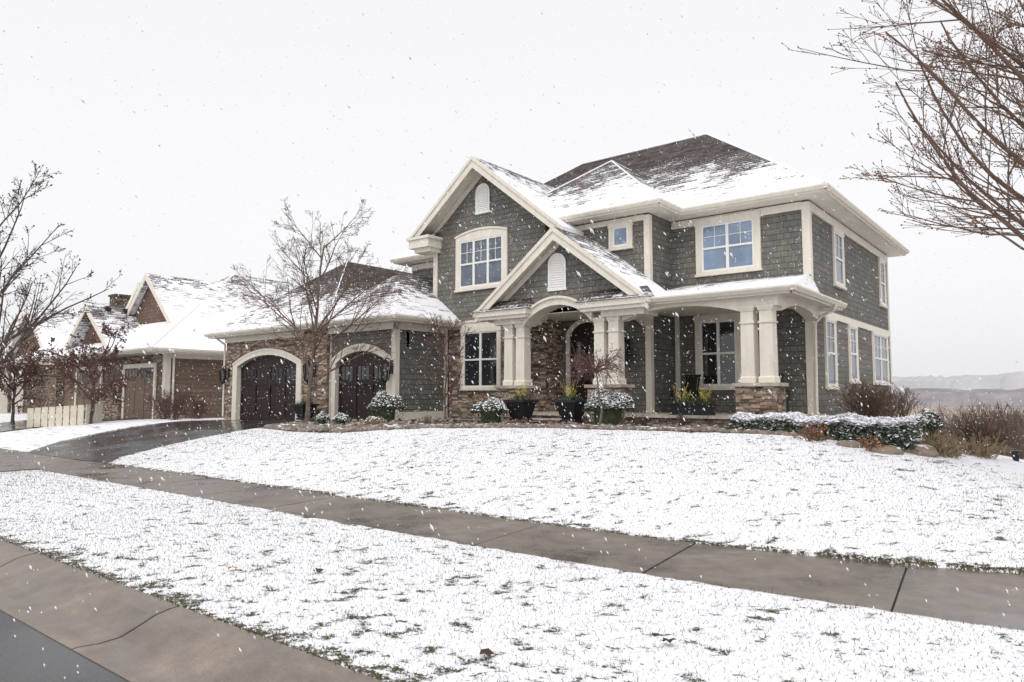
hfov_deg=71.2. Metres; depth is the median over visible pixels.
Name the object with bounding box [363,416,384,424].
shrub
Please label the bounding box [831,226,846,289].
window
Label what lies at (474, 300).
falling snow
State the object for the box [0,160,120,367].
tree
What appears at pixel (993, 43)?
tree
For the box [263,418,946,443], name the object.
river rock
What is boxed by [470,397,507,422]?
shrub
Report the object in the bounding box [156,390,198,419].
shrub
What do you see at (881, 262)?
window
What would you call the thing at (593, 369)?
tree
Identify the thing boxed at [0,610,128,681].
road
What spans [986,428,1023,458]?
shrub
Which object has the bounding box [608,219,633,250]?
window
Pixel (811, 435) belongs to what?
shrub
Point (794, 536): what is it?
ground
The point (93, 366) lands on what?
tree
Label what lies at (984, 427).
shrub
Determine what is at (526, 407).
planter
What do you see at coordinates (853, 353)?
window
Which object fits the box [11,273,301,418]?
neighbour house
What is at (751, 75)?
sky
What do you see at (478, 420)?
path
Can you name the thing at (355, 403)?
garage door
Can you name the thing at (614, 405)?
shrub
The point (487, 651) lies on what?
fallen leaf
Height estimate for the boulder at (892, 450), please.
0.220 m
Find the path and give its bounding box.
[394,419,539,421]
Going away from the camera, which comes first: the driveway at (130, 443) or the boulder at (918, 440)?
the boulder at (918, 440)
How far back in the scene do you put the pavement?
7.39 m
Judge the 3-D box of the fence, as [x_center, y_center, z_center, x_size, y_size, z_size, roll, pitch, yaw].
[-18.250,3.038,29.097,2.674,0.996,1.162,2,-5,-25]
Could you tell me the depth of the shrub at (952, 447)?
11.80 m
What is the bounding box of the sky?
[0,0,1023,377]
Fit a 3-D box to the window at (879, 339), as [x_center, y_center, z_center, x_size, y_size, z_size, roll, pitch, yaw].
[13.548,0.648,26.191,0.100,1.938,2.500,-4,-6,38]
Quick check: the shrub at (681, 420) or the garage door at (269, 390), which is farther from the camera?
the garage door at (269, 390)
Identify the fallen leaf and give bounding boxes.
[479,648,494,656]
[662,637,675,642]
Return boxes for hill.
[892,371,1023,389]
[893,388,1023,406]
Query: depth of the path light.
12.65 m
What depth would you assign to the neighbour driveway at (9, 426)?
31.14 m
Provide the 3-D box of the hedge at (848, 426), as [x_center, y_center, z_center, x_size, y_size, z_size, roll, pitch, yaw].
[5.906,1.720,13.687,1.315,0.770,4.244,3,-5,-34]
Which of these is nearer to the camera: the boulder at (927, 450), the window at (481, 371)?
the boulder at (927, 450)
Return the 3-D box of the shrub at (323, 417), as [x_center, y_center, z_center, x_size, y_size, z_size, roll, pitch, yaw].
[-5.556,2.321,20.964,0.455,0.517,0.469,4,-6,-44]
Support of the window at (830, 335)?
in the house at (706, 301)
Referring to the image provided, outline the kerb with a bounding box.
[0,539,382,681]
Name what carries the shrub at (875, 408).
on the ground at (794, 536)
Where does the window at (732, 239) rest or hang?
in the house at (706, 301)
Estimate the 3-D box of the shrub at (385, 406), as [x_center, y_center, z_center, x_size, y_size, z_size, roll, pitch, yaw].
[-3.646,1.993,20.752,1.123,1.180,1.147,-4,-6,38]
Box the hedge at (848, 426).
[728,411,929,452]
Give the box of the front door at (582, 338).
[571,322,593,399]
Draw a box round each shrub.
[145,388,184,418]
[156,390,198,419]
[182,392,213,418]
[314,411,330,423]
[332,412,350,424]
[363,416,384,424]
[367,389,405,421]
[417,415,435,423]
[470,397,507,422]
[516,416,531,423]
[582,388,635,424]
[627,415,652,426]
[663,412,693,425]
[787,422,830,441]
[822,373,910,417]
[858,433,894,451]
[877,381,926,417]
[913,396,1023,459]
[917,409,944,439]
[917,428,970,457]
[932,401,1023,454]
[954,429,1013,459]
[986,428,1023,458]
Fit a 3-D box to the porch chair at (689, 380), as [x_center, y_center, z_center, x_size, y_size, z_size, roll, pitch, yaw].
[5.150,1.539,21.113,0.680,1.090,0.650,3,-5,-34]
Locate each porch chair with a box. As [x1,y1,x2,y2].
[670,375,700,402]
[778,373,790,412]
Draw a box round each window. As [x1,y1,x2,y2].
[454,226,507,292]
[459,326,501,390]
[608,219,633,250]
[694,210,762,277]
[694,313,740,389]
[823,315,839,388]
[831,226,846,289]
[847,322,859,383]
[871,330,890,385]
[878,257,887,308]
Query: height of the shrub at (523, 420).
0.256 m
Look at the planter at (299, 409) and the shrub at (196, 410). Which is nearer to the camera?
the planter at (299, 409)
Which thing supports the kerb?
on the ground at (794, 536)
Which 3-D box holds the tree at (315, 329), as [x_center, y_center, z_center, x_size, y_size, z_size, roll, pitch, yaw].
[-5.941,-0.947,22.100,5.750,7.246,4.146,1,-5,-16]
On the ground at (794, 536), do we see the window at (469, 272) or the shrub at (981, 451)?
the shrub at (981, 451)
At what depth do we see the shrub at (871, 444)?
11.86 m
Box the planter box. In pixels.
[669,383,716,415]
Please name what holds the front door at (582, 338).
in the house at (706, 301)
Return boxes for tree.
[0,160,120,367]
[0,338,62,422]
[29,322,144,423]
[223,196,418,421]
[411,312,474,418]
[559,345,634,424]
[781,0,1023,249]
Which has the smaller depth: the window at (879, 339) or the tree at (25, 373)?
the window at (879, 339)
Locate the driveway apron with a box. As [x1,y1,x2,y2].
[0,462,39,471]
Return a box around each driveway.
[0,417,144,431]
[26,420,358,462]
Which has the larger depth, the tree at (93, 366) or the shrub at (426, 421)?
the tree at (93, 366)
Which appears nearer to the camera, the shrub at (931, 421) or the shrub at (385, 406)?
the shrub at (931, 421)
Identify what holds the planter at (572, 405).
on the ground at (794, 536)
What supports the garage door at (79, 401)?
in the neighbour house at (166, 294)
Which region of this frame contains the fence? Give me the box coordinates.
[27,403,102,427]
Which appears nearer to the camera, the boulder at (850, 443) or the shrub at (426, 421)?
the boulder at (850, 443)
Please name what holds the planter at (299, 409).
on the driveway at (130, 443)
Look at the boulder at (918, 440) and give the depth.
12.19 m
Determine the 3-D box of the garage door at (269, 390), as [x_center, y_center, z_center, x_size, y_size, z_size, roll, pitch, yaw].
[-9.542,1.874,28.105,4.094,2.636,0.162,-4,-6,38]
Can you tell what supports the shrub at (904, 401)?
on the ground at (794, 536)
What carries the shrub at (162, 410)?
on the ground at (794, 536)
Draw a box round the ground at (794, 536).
[0,406,1023,681]
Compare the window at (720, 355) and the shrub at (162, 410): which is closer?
the window at (720, 355)
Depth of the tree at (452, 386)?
21.89 m
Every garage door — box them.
[76,370,99,416]
[123,367,153,418]
[240,355,295,419]
[338,351,385,419]
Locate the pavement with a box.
[0,449,1023,629]
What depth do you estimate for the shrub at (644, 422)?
15.98 m
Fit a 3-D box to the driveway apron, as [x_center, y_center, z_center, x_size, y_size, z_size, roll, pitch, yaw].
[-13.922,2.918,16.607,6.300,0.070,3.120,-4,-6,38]
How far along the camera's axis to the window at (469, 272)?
24.77 m
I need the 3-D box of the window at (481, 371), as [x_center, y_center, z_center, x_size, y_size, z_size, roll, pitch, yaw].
[-1.091,0.615,24.504,1.870,2.152,0.100,-4,-6,38]
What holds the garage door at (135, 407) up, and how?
in the neighbour house at (166, 294)
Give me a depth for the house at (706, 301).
22.50 m
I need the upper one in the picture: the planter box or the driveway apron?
the planter box
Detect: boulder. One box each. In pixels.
[836,440,862,447]
[868,445,903,454]
[901,444,938,456]
[915,438,927,444]
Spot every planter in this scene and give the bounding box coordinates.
[291,394,318,419]
[503,381,538,420]
[553,380,588,421]
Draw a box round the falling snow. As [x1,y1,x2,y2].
[0,0,1022,681]
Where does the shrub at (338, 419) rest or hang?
on the ground at (794, 536)
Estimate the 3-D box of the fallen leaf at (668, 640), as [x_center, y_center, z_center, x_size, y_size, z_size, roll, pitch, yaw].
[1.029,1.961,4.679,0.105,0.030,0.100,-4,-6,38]
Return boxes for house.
[0,294,130,413]
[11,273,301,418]
[204,133,909,423]
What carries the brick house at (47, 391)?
on the ground at (794, 536)
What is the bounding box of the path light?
[1010,450,1020,461]

